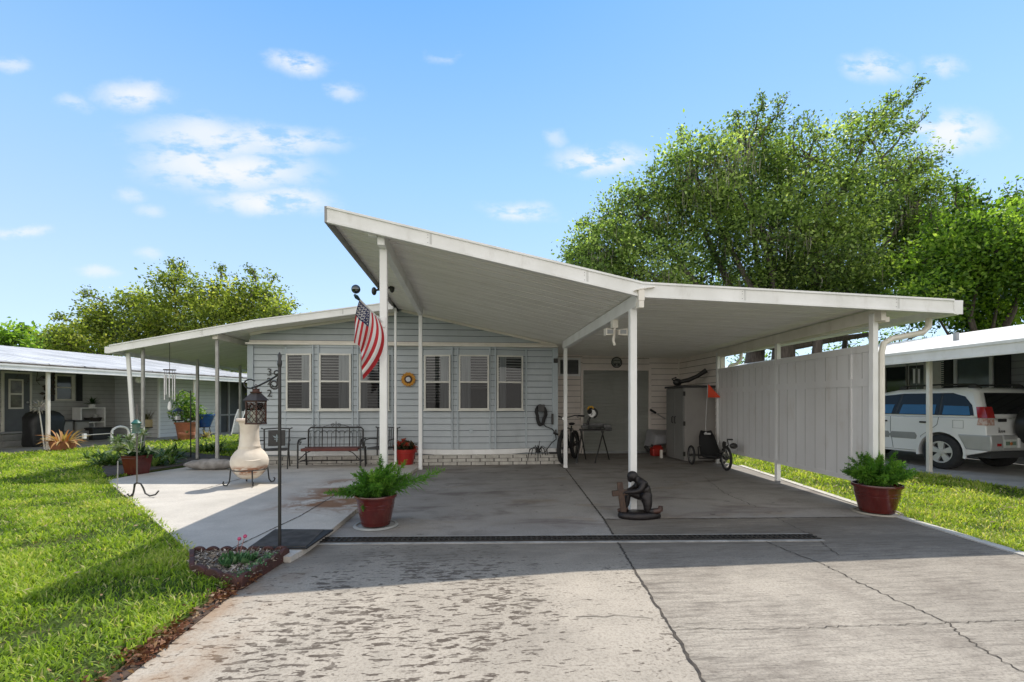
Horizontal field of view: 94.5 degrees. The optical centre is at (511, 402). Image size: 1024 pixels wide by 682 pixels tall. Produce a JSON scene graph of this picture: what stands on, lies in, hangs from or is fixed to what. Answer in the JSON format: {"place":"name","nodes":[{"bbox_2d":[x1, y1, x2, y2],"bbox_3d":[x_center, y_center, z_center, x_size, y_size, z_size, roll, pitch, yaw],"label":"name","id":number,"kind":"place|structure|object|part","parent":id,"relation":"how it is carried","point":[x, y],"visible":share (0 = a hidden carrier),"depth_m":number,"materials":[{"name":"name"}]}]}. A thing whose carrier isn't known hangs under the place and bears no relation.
{"place":"outdoors","nodes":[
{"label":"outdoors","id":0,"kind":"place"},
{"bbox_2d":[84,414,101,421],"bbox_3d":[-15.437,0.558,17.457,0.520,0.290,0.520,0,0,13],"label":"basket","id":1,"kind":"object","parent":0,"point":[95,418],"visible":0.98,"depth_m":17.40,"materials":[{"name":"wicker"}]},
{"bbox_2d":[0,432,237,453],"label":"slab","id":2,"kind":"structure","parent":0,"point":[83,444],"depth_m":15.57,"materials":[{"name":"grey concrete"}]},
{"bbox_2d":[30,400,45,448],"bbox_3d":[-13.320,0.667,13.360,0.089,1.470,0.522,0,0,13],"label":"garden spinner","id":3,"kind":"object","parent":2,"relation":"on","point":[42,406],"visible":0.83,"depth_m":13.39,"materials":[{"name":"white metal"}]},
{"bbox_2d":[21,410,64,446],"bbox_3d":[-14.537,0.800,14.683,0.599,1.100,0.944,0,0,13],"label":"covered grill","id":4,"kind":"object","parent":2,"relation":"on","point":[31,430],"visible":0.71,"depth_m":14.34,"materials":[{"name":"black fabric"}]},
{"bbox_2d":[64,420,74,431],"bbox_3d":[-15.723,0.962,16.494,0.570,0.697,0.487,0,0,13],"label":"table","id":5,"kind":"object","parent":2,"relation":"on","point":[68,426],"visible":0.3,"depth_m":16.51,"materials":[{"name":"grey"}]},
{"bbox_3d":[-15.481,0.981,16.439,0.024,0.537,0.387,0,0,13],"label":"door","id":6,"kind":"part","parent":5,"relation":"part of","materials":[{"name":"grey"}]},
{"bbox_2d":[73,420,90,430],"bbox_3d":[-15.607,0.971,17.003,0.570,0.678,0.476,0,0,13],"label":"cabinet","id":7,"kind":"object","parent":2,"relation":"on","point":[80,425],"visible":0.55,"depth_m":16.87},
{"bbox_3d":[-15.365,0.991,16.948,0.024,0.518,0.376,0,0,13],"label":"door","id":8,"kind":"part","parent":7,"relation":"part of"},
{"bbox_2d":[72,407,105,427],"bbox_3d":[-15.508,0.766,17.370,0.400,1.167,0.842,0,0,13],"label":"shelf unit","id":9,"kind":"object","parent":2,"relation":"on","point":[80,413],"visible":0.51,"depth_m":17.51,"materials":[{"name":"white paint"}]},
{"bbox_2d":[84,397,97,406],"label":"potted plant","id":10,"kind":"object","parent":9,"relation":"on","point":[91,404],"visible":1,"depth_m":17.36,"materials":[{"name":"green plant"}]},
{"bbox_2d":[84,427,111,439],"bbox_3d":[-15.080,1.130,17.268,0.400,0.440,0.690,0,0,13],"label":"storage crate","id":11,"kind":"object","parent":2,"relation":"on","point":[97,430],"visible":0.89,"depth_m":17.14,"materials":[{"name":"black plastic"}]},
{"bbox_2d":[82,425,129,443],"bbox_3d":[-12.738,1.047,14.900,0.080,0.607,1.398,0,0,13],"label":"garden hoop","id":12,"kind":"object","parent":2,"relation":"on","point":[112,430],"visible":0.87,"depth_m":15.02,"materials":[{"name":"white paint"}]},
{"bbox_2d":[0,345,246,450],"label":"neighbour house","id":13,"kind":"structure","parent":2,"relation":"on","point":[100,379],"depth_m":17.48,"materials":[{"name":"grey"}]},
{"bbox_2d":[5,373,29,431],"bbox_3d":[-16.259,-0.001,15.582,0.093,1.896,0.678,0,0,13],"label":"door","id":14,"kind":"structure","parent":13,"relation":"in","point":[17,393],"depth_m":15.55,"materials":[{"name":"grey glass"}]},
{"bbox_2d":[14,371,57,399],"bbox_3d":[-16.174,-0.585,16.108,0.039,0.996,1.314,0,0,13],"label":"hanging plant","id":15,"kind":"object","parent":13,"relation":"attached to","point":[44,386],"depth_m":16.35,"materials":[{"name":"green plant"}]},
{"bbox_2d":[54,374,74,400],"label":"window","id":16,"kind":"structure","parent":13,"relation":"in","point":[65,390],"depth_m":16.93,"materials":[{"name":"white glass"}]},
{"bbox_2d":[135,377,140,382],"bbox_3d":[-12.713,-0.812,16.136,0.209,0.317,0.214,0,0,13],"label":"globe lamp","id":17,"kind":"object","parent":13,"relation":"attached to","point":[137,379],"visible":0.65,"depth_m":16.07,"materials":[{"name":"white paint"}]},
{"bbox_2d":[0,433,238,681],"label":"lawn","id":18,"kind":"structure","parent":0,"point":[78,622],"depth_m":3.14,"materials":[{"name":"plant"}]},
{"bbox_2d":[36,430,90,450],"bbox_3d":[-12.404,1.050,13.140,1.202,0.600,1.249,0,0,-41],"label":"potted agave","id":19,"kind":"object","parent":18,"relation":"on","point":[64,442],"visible":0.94,"depth_m":13.02,"materials":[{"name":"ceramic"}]},
{"bbox_2d":[178,431,194,439],"bbox_3d":[-11.265,1.136,16.410,0.500,0.427,0.500,0,0,13],"label":"terracotta pot","id":20,"kind":"object","parent":18,"relation":"on","point":[184,435],"visible":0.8,"depth_m":16.24,"materials":[{"name":"orange ceramic"}]},
{"bbox_2d":[167,389,207,438],"bbox_3d":[-11.548,0.434,16.973,0.917,1.832,1.461,0,0,13],"label":"potted citrus","id":21,"kind":"object","parent":18,"relation":"on","point":[182,427],"visible":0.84,"depth_m":16.73,"materials":[{"name":"plant"}]},
{"bbox_2d":[199,429,212,437],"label":"spider plant","id":22,"kind":"object","parent":18,"relation":"on","point":[206,434],"visible":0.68,"depth_m":17.36,"materials":[{"name":"plant"}]},
{"bbox_2d":[231,409,244,433],"bbox_3d":[-11.290,0.818,19.527,0.316,1.082,0.668,0,0,-1],"label":"folding chair","id":23,"kind":"object","parent":18,"relation":"on","point":[235,427],"visible":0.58,"depth_m":19.45,"materials":[{"name":"white paint"}]},
{"bbox_2d":[189,546,289,589],"bbox_3d":[-2.322,1.323,3.759,0.849,0.155,0.784,0,0,-5],"label":"flower bed edging","id":24,"kind":"object","parent":18,"relation":"on","point":[242,578],"visible":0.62,"depth_m":3.66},
{"bbox_3d":[-11.452,1.127,17.618,0.433,0.450,0.440,0,0,13],"label":"plant stand","id":25,"kind":"object","parent":18,"relation":"on","visible":0},
{"bbox_2d":[193,411,214,426],"bbox_3d":[-11.449,0.548,17.641,0.834,0.708,0.788,0,0,-38],"label":"blue pot","id":26,"kind":"object","parent":25,"relation":"on","point":[206,420],"visible":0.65,"depth_m":17.43,"materials":[{"name":"ceramic"}]},
{"label":"mulch bed","id":27,"kind":"structure","parent":18,"relation":"on","visible":0},
{"bbox_2d":[217,534,257,567],"bbox_3d":[-2.192,1.197,3.793,0.300,0.213,0.292,0,0,-5],"label":"succulent","id":28,"kind":"object","parent":27,"relation":"on","point":[245,557],"visible":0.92,"depth_m":3.77,"materials":[{"name":"green plant"}]},
{"bbox_2d":[187,546,289,579],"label":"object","id":29,"kind":"object","parent":27,"relation":"on","point":[207,560],"visible":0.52,"depth_m":3.86,"materials":[{"name":"brown plant"}]},
{"bbox_2d":[226,551,276,579],"bbox_3d":[-1.994,1.266,3.689,0.164,0.078,0.560,0,0,2],"label":"ground cover plant","id":30,"kind":"object","parent":27,"relation":"on","point":[260,561],"visible":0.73,"depth_m":3.70,"materials":[{"name":"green plant"}]},
{"bbox_2d":[99,449,230,476],"bbox_3d":[-8.205,1.390,11.371,2.646,0.160,6.062,0,0,-44],"label":"mulch bed","id":31,"kind":"object","parent":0,"point":[109,470],"visible":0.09,"depth_m":9.94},
{"bbox_2d":[74,448,115,459],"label":"bed shrub","id":32,"kind":"object","parent":31,"relation":"on","point":[91,455],"visible":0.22,"depth_m":11.01,"materials":[{"name":"green plant"}]},
{"bbox_2d":[82,449,124,466],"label":"bed shrub","id":33,"kind":"object","parent":31,"relation":"on","point":[108,460],"visible":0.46,"depth_m":9.92,"materials":[{"name":"green plant"}]},
{"bbox_2d":[122,445,160,455],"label":"bed shrub","id":34,"kind":"object","parent":31,"relation":"on","point":[151,452],"visible":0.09,"depth_m":11.67,"materials":[{"name":"green plant"}]},
{"bbox_2d":[150,450,185,465],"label":"bed shrub","id":35,"kind":"object","parent":31,"relation":"on","point":[156,460],"visible":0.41,"depth_m":9.99,"materials":[{"name":"green plant"}]},
{"bbox_2d":[151,441,195,459],"bbox_3d":[-8.008,1.219,11.079,1.244,0.693,1.361,0,0,-5],"label":"bed shrub","id":36,"kind":"object","parent":31,"relation":"on","point":[172,453],"visible":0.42,"depth_m":11.07,"materials":[{"name":"green plant"}]},
{"bbox_2d":[178,390,190,456],"bbox_3d":[-7.861,0.624,11.366,0.314,1.852,0.027,0,0,-5],"label":"shepherd hook","id":37,"kind":"object","parent":31,"relation":"on","point":[190,418],"visible":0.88,"depth_m":11.37,"materials":[{"name":"black metal"}]},
{"bbox_2d":[172,408,183,420],"bbox_3d":[-8.008,0.146,11.352,0.260,0.597,0.247,0,0,-5],"label":"lantern","id":38,"kind":"object","parent":37,"relation":"hanging from","point":[177,418],"visible":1,"depth_m":11.31,"materials":[{"name":"black metal"}]},
{"bbox_2d":[191,439,235,452],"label":"bed shrub","id":39,"kind":"object","parent":31,"relation":"on","point":[209,449],"visible":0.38,"depth_m":12.50,"materials":[{"name":"green plant"}]},
{"bbox_2d":[103,562,283,681],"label":"soil strip","id":40,"kind":"object","parent":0,"point":[116,676],"visible":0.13,"depth_m":2.59,"materials":[{"name":"brown soil"}]},
{"bbox_2d":[107,464,418,562],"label":"patio","id":41,"kind":"structure","parent":0,"point":[206,509],"depth_m":6.21,"materials":[{"name":"concrete"}]},
{"bbox_2d":[105,427,159,474],"bbox_3d":[-6.909,0.872,8.616,0.910,0.856,0.756,0,0,12],"label":"potted plant","id":42,"kind":"object","parent":41,"relation":"on","point":[129,462],"visible":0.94,"depth_m":8.53,"materials":[{"name":"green plant"}]},
{"bbox_2d":[123,404,158,497],"bbox_3d":[-5.086,0.683,6.506,0.489,1.314,0.122,0,0,-5],"label":"bird feeder","id":43,"kind":"object","parent":41,"relation":"on","point":[136,425],"visible":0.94,"depth_m":6.49,"materials":[{"name":"black metal"}]},
{"bbox_2d":[183,458,230,469],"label":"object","id":44,"kind":"object","parent":41,"relation":"on","point":[209,464],"visible":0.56,"depth_m":9.08,"materials":[{"name":"stone"}]},
{"bbox_2d":[222,418,275,486],"bbox_3d":[-4.164,0.776,7.516,0.548,1.042,0.548,0,0,8],"label":"chiminea","id":45,"kind":"object","parent":41,"relation":"on","point":[249,458],"visible":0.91,"depth_m":7.37,"materials":[{"name":"ceramic"}]},
{"bbox_2d":[243,352,281,545],"bbox_3d":[-2.200,0.501,4.186,0.339,1.897,0.040,0,0,2],"label":"shepherd hook","id":46,"kind":"object","parent":41,"relation":"on","point":[278,374],"visible":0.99,"depth_m":4.17,"materials":[{"name":"black metal"}]},
{"bbox_2d":[243,384,268,424],"bbox_3d":[-2.259,0.016,4.180,0.148,0.352,0.148,0,0,14],"label":"lantern","id":47,"kind":"object","parent":46,"relation":"hanging from","point":[256,399],"visible":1,"depth_m":4.15,"materials":[{"name":"metal"}]},
{"bbox_2d":[260,427,291,468],"bbox_3d":[-4.691,0.904,9.389,0.585,0.795,0.512,0,0,-19],"label":"patio chair","id":48,"kind":"object","parent":41,"relation":"on","point":[272,437],"visible":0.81,"depth_m":9.56,"materials":[{"name":"metal"}]},
{"bbox_2d":[248,529,332,548],"bbox_3d":[-2.074,1.284,4.484,0.592,0.024,0.655,0,0,-5],"label":"door mat","id":49,"kind":"object","parent":41,"relation":"on","point":[299,538],"depth_m":4.43,"materials":[{"name":"black rubber"}]},
{"bbox_2d":[297,423,366,468],"bbox_3d":[-3.640,0.847,9.624,1.238,0.909,0.549,0,0,-5],"label":"garden bench","id":50,"kind":"object","parent":41,"relation":"on","point":[349,448],"visible":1,"depth_m":9.63,"materials":[{"name":"metal"}]},
{"bbox_2d":[364,426,399,466],"bbox_3d":[-2.683,0.904,9.775,0.585,0.795,0.512,0,0,15],"label":"patio chair","id":51,"kind":"object","parent":41,"relation":"on","point":[376,447],"visible":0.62,"depth_m":9.92,"materials":[{"name":"metal"}]},
{"bbox_2d":[393,438,417,464],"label":"potted geranium","id":52,"kind":"object","parent":41,"relation":"on","point":[406,449],"visible":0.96,"depth_m":9.86,"materials":[{"name":"red ceramic"}]},
{"bbox_2d":[328,464,611,536],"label":"carport floor","id":53,"kind":"structure","parent":0,"point":[480,500],"depth_m":6.20,"materials":[{"name":"concrete"}]},
{"bbox_2d":[324,454,444,530],"bbox_3d":[-1.377,0.962,5.265,0.705,0.776,1.170,0,0,44],"label":"potted fern","id":54,"kind":"object","parent":53,"relation":"on","point":[375,494],"visible":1,"depth_m":5.07,"materials":[{"name":"plant"}]},
{"bbox_2d":[317,533,824,544],"bbox_3d":[0.547,1.343,4.675,4.999,0.021,0.260,0,0,-1],"label":"trench drain","id":55,"kind":"object","parent":53,"relation":"on","point":[517,539],"visible":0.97,"depth_m":4.64,"materials":[{"name":"black metal"}]},
{"bbox_2d":[0,0,1023,365],"label":"sky","id":56,"kind":"structure","parent":0,"point":[134,133],"materials":[{"name":"blue"}]},
{"bbox_2d":[122,465,1021,681],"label":"driveway","id":57,"kind":"structure","parent":0,"point":[555,612],"depth_m":2.89,"materials":[{"name":"concrete"}]},
{"bbox_2d":[4,469,1021,681],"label":"leaf litter","id":58,"kind":"object","parent":57,"relation":"on","point":[157,645],"visible":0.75,"depth_m":2.70,"materials":[{"name":"brown plant"}]},
{"bbox_2d":[558,453,876,519],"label":"carport floor","id":59,"kind":"structure","parent":0,"point":[682,488],"depth_m":7.26,"materials":[{"name":"concrete"}]},
{"bbox_2d":[557,415,584,463],"bbox_3d":[1.247,0.812,10.939,0.782,1.073,1.666,0,0,3],"label":"bicycle","id":60,"kind":"object","parent":59,"relation":"on","point":[571,443],"visible":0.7,"depth_m":10.97,"materials":[{"name":"metal"}]},
{"bbox_2d":[576,428,611,462],"bbox_3d":[1.868,0.968,10.859,0.872,0.777,0.712,0,0,2],"label":"saw stand","id":61,"kind":"object","parent":59,"relation":"on","point":[601,430],"visible":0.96,"depth_m":10.72,"materials":[{"name":"black metal"}]},
{"bbox_2d":[581,406,610,452],"bbox_3d":[1.920,0.641,10.858,0.666,1.132,0.338,0,0,2],"label":"mitre saw","id":62,"kind":"object","parent":61,"relation":"on","point":[592,411],"visible":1,"depth_m":10.87,"materials":[{"name":"metal"}]},
{"bbox_2d":[612,471,662,519],"bbox_3d":[1.460,1.076,5.547,0.581,0.548,0.260,0,0,0],"label":"statue","id":63,"kind":"object","parent":59,"relation":"on","point":[640,489],"visible":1,"depth_m":5.50,"materials":[{"name":"brown metal"}]},
{"bbox_2d":[644,409,665,452],"bbox_3d":[3.775,0.766,12.106,0.765,1.215,0.392,0,0,-5],"label":"wheelbarrow","id":64,"kind":"object","parent":59,"relation":"on","point":[655,437],"visible":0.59,"depth_m":12.08,"materials":[{"name":"black metal"}]},
{"bbox_2d":[650,444,662,455],"bbox_3d":[3.651,1.189,11.981,0.279,0.322,0.220,0,0,-5],"label":"gas can","id":65,"kind":"object","parent":59,"relation":"on","point":[655,450],"visible":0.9,"depth_m":11.88,"materials":[{"name":"red plastic"}]},
{"bbox_2d":[665,385,715,460],"bbox_3d":[4.248,0.470,11.264,0.887,1.720,1.030,0,0,-5],"label":"storage cabinet","id":66,"kind":"object","parent":59,"relation":"on","point":[687,416],"visible":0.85,"depth_m":10.80,"materials":[{"name":"beige plastic"}]},
{"bbox_3d":[3.823,0.485,11.463,0.076,1.630,0.456,0,0,-5],"label":"door","id":67,"kind":"part","parent":66,"relation":"part of","materials":[{"name":"beige plastic"}]},
{"bbox_3d":[3.865,0.485,11.001,0.076,1.630,0.456,0,0,-5],"label":"door","id":68,"kind":"part","parent":66,"relation":"part of","materials":[{"name":"beige plastic"}]},
{"bbox_2d":[672,369,707,385],"bbox_3d":[4.201,-0.597,11.212,0.812,0.410,0.187,0,0,20],"label":"leaf blower","id":69,"kind":"object","parent":66,"relation":"on","point":[677,382],"visible":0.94,"depth_m":11.19,"materials":[{"name":"black plastic"}]},
{"bbox_2d":[687,384,737,470],"bbox_3d":[4.239,0.470,9.838,0.800,1.759,1.454,0,0,2],"label":"recumbent trike","id":70,"kind":"object","parent":59,"relation":"on","point":[708,446],"visible":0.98,"depth_m":10.20,"materials":[{"name":"metal"}]},
{"bbox_2d":[842,450,918,517],"bbox_3d":[4.518,0.963,5.805,0.827,0.774,0.730,0,0,-45],"label":"potted fern","id":71,"kind":"object","parent":59,"relation":"on","point":[877,488],"visible":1,"depth_m":5.67,"materials":[{"name":"plant"}]},
{"bbox_2d":[606,517,1023,681],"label":"driveway","id":72,"kind":"structure","parent":0,"point":[757,589],"depth_m":3.25,"materials":[{"name":"concrete"}]},
{"bbox_2d":[725,324,1023,471],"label":"neighbour house","id":73,"kind":"structure","parent":0,"point":[990,356],"depth_m":10.51,"materials":[{"name":"grey"}]},
{"bbox_2d":[885,364,907,392],"bbox_3d":[10.817,0.097,13.333,0.050,2.306,0.760,0,0,-5],"label":"window","id":74,"kind":"structure","parent":73,"relation":"in","point":[895,375],"depth_m":13.36,"materials":[{"name":"black glass"}]},
{"bbox_2d":[906,362,925,389],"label":"window","id":75,"kind":"structure","parent":73,"relation":"in","point":[909,382],"depth_m":12.76,"materials":[{"name":"black glass"}]},
{"bbox_2d":[912,363,920,388],"bbox_3d":[9.565,-0.665,11.200,0.200,0.869,0.080,0,0,-5],"label":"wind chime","id":76,"kind":"object","parent":73,"relation":"hanging from","point":[916,368],"visible":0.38,"depth_m":11.19,"materials":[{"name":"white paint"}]},
{"bbox_2d":[953,356,993,387],"bbox_3d":[10.996,-0.413,11.293,0.060,1.426,0.875,0,0,-5],"label":"window","id":77,"kind":"structure","parent":73,"relation":"in","point":[977,370],"depth_m":11.26,"materials":[{"name":"grey glass"}]},
{"bbox_2d":[727,453,1023,551],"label":"lawn","id":78,"kind":"structure","parent":0,"point":[998,488],"depth_m":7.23,"materials":[{"name":"plant"}]},
{"bbox_2d":[885,450,1023,488],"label":"slab","id":79,"kind":"structure","parent":0,"point":[1012,475],"depth_m":9.43,"materials":[{"name":"grey concrete"}]},
{"bbox_2d":[885,383,1023,468],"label":"parked car","id":80,"kind":"object","parent":79,"relation":"on","point":[985,425],"visible":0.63,"depth_m":9.39,"materials":[{"name":"white paint"}]},
{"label":"side window","id":81,"kind":"part","parent":80,"relation":"part of","materials":[{"name":"blue glass"}]},
{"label":"side window","id":82,"kind":"part","parent":80,"relation":"part of","materials":[{"name":"blue glass"}]},
{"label":"side window","id":83,"kind":"part","parent":80,"relation":"part of","materials":[{"name":"blue glass"}]},
{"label":"rear window","id":84,"kind":"part","parent":80,"relation":"part of","materials":[{"name":"black glass"}]},
{"label":"ground","id":85,"kind":"structure","parent":0,"visible":0},
{"bbox_2d":[0,316,91,363],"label":"round tree","id":86,"kind":"object","parent":85,"relation":"on","point":[16,335],"visible":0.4,"depth_m":33.14,"materials":[{"name":"green plant"}]},
{"bbox_2d":[21,256,310,357],"bbox_3d":[-19.265,-3.251,26.999,17.207,10.109,7.290,0,0,4],"label":"spreading tree","id":87,"kind":"object","parent":85,"relation":"on","point":[212,308],"visible":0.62,"depth_m":26.03,"materials":[{"name":"green plant"}]},
{"bbox_2d":[104,206,962,508],"bbox_3d":[-1.560,-0.328,12.023,13.000,3.595,13.770,0,0,-5],"label":"mobile home","id":88,"kind":"object","parent":85,"relation":"on","point":[488,346],"visible":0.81,"depth_m":9.91,"materials":[{"name":"white metal"}]},
{"bbox_2d":[163,343,175,410],"bbox_3d":[-6.834,-0.516,9.452,0.220,1.361,0.217,0,0,-5],"label":"wind chime","id":89,"kind":"object","parent":88,"relation":"hanging from","point":[169,406],"visible":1,"depth_m":9.45,"materials":[{"name":"metal"}]},
{"bbox_2d":[284,353,311,410],"bbox_3d":[-4.472,-0.420,9.927,0.594,1.210,0.178,0,0,-5],"label":"window","id":90,"kind":"structure","parent":88,"relation":"in","point":[299,365],"depth_m":9.94,"materials":[{"name":"white glass"}]},
{"bbox_2d":[318,353,351,410],"bbox_3d":[-3.708,-0.420,9.929,0.689,1.210,0.070,0,0,-5],"label":"window","id":91,"kind":"structure","parent":88,"relation":"in","point":[334,369],"depth_m":9.94,"materials":[{"name":"white glass"}]},
{"bbox_2d":[351,285,385,378],"bbox_3d":[-1.595,-0.734,5.136,0.221,0.957,0.597,0,0,17],"label":"flag","id":92,"kind":"object","parent":88,"relation":"attached to","point":[369,333],"visible":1,"depth_m":5.17,"materials":[{"name":"fabric"}]},
{"bbox_2d":[358,354,389,410],"bbox_3d":[-2.930,-0.420,10.071,0.658,1.210,0.191,0,0,-5],"label":"window","id":93,"kind":"structure","parent":88,"relation":"in","point":[369,387],"depth_m":10.06,"materials":[{"name":"white glass"}]},
{"bbox_2d":[372,286,394,294],"bbox_3d":[-2.203,-1.922,8.102,0.388,0.193,0.146,0,0,-5],"label":"floodlight","id":94,"kind":"object","parent":88,"relation":"attached to","point":[375,290],"visible":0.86,"depth_m":8.05,"materials":[{"name":"black metal"}]},
{"bbox_2d":[401,372,415,386],"bbox_3d":[-2.234,-0.497,10.197,0.330,0.322,0.026,0,0,-5],"label":"sunflower wreath","id":95,"kind":"object","parent":88,"relation":"attached to","point":[408,379],"visible":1,"depth_m":10.20,"materials":[{"name":"yellow plant"}]},
{"bbox_2d":[423,355,451,410],"bbox_3d":[-1.605,-0.420,10.188,0.620,1.210,0.179,0,0,-5],"label":"window","id":96,"kind":"structure","parent":88,"relation":"in","point":[437,368],"depth_m":10.20,"materials":[{"name":"white glass"}]},
{"bbox_2d":[458,355,489,410],"bbox_3d":[-0.818,-0.420,10.191,0.689,1.210,0.070,0,0,-5],"label":"window","id":97,"kind":"structure","parent":88,"relation":"in","point":[473,369],"depth_m":10.20,"materials":[{"name":"white glass"}]},
{"bbox_2d":[496,355,523,410],"bbox_3d":[-0.042,-0.420,10.331,0.631,1.210,0.184,0,0,-5],"label":"window","id":98,"kind":"structure","parent":88,"relation":"in","point":[509,367],"depth_m":10.34,"materials":[{"name":"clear glass"}]},
{"bbox_2d":[527,441,556,460],"bbox_3d":[0.670,1.048,10.283,0.673,0.423,0.200,0,0,-15],"label":"wire ornament","id":99,"kind":"object","parent":88,"relation":"on","point":[537,450],"visible":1,"depth_m":10.25,"materials":[{"name":"black metal"}]},
{"bbox_2d":[535,404,557,451],"bbox_3d":[0.765,0.560,10.397,0.532,1.041,0.152,0,0,-5],"label":"garden hose","id":100,"kind":"object","parent":88,"relation":"attached to","point":[540,408],"visible":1,"depth_m":10.36,"materials":[{"name":"black rubber"}]},
{"bbox_2d":[583,370,647,453],"bbox_3d":[2.764,0.250,12.596,1.779,2.200,0.050,0,0,-5],"label":"roller door","id":101,"kind":"structure","parent":88,"relation":"in","point":[606,391],"depth_m":12.60,"materials":[{"name":"metal"}]},
{"bbox_2d":[604,320,627,345],"bbox_3d":[1.397,-0.942,6.419,0.300,0.356,0.166,0,0,-5],"label":"floodlight","id":102,"kind":"object","parent":88,"relation":"attached to","point":[611,331],"visible":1,"depth_m":6.36,"materials":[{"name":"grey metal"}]},
{"bbox_2d":[611,357,621,367],"bbox_3d":[2.778,-1.062,12.566,0.296,0.296,0.026,0,0,-5],"label":"round sign","id":103,"kind":"object","parent":88,"relation":"attached to","point":[616,362],"visible":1,"depth_m":12.56,"materials":[{"name":"black metal"}]},
{"bbox_2d":[718,344,868,480],"bbox_3d":[4.571,0.155,8.224,0.048,1.790,4.482,0,0,0],"label":"privacy fence","id":104,"kind":"object","parent":88,"relation":"attached to","point":[822,412],"visible":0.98,"depth_m":7.44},
{"bbox_2d":[744,350,764,363],"bbox_3d":[11.811,-1.248,23.000,1.282,5.868,1.284,0,0,-5],"label":"tree trunk","id":105,"kind":"object","parent":85,"relation":"on","point":[754,356],"depth_m":22.65,"materials":[{"name":"brown plant"}]},
{"bbox_2d":[551,73,978,359],"bbox_3d":[11.924,-6.638,22.000,21.890,16.909,9.213,0,0,-5],"label":"oak tree","id":106,"kind":"object","parent":85,"relation":"on","point":[816,236],"visible":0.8,"depth_m":20.27,"materials":[{"name":"green plant"}]},
{"bbox_2d":[811,339,822,353],"bbox_3d":[12.897,-1.249,19.999,0.552,5.830,0.576,0,0,40],"label":"tree trunk","id":107,"kind":"object","parent":85,"relation":"on","point":[817,345],"depth_m":19.85,"materials":[{"name":"brown plant"}]},
{"bbox_2d":[726,325,940,363],"bbox_3d":[17.878,-1.373,26.326,12.308,6.295,5.274,0,0,-5],"label":"tree","id":108,"kind":"object","parent":85,"relation":"on","point":[835,347],"visible":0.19,"depth_m":26.01,"materials":[{"name":"green plant"}]},
{"bbox_2d":[841,340,847,348],"bbox_3d":[16.844,-1.249,24.004,0.499,5.822,0.411,0,0,-5],"label":"tree trunk","id":109,"kind":"object","parent":85,"relation":"on","point":[844,344],"visible":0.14,"depth_m":23.91,"materials":[{"name":"brown plant"}]},
{"bbox_2d":[739,465,1023,556],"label":"kerb","id":110,"kind":"structure","parent":85,"relation":"on","point":[989,543],"depth_m":5.15,"materials":[{"name":"grey concrete"}]},
{"bbox_2d":[876,172,1023,334],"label":"broadleaf tree","id":111,"kind":"object","parent":85,"relation":"on","point":[980,272],"visible":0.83,"depth_m":17.19,"materials":[{"name":"green plant"}]},
{"bbox_3d":[-13.991,1.152,18.164,0.426,0.417,0.700,0,0,13],"label":"plant stand","id":112,"kind":"object","parent":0,"visible":0},
{"bbox_2d":[138,410,155,426],"bbox_3d":[-13.974,0.560,18.153,0.819,0.771,0.805,0,0,13],"label":"planter","id":113,"kind":"object","parent":112,"relation":"on","point":[148,422],"visible":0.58,"depth_m":18.10,"materials":[{"name":"wicker"}]}
]}

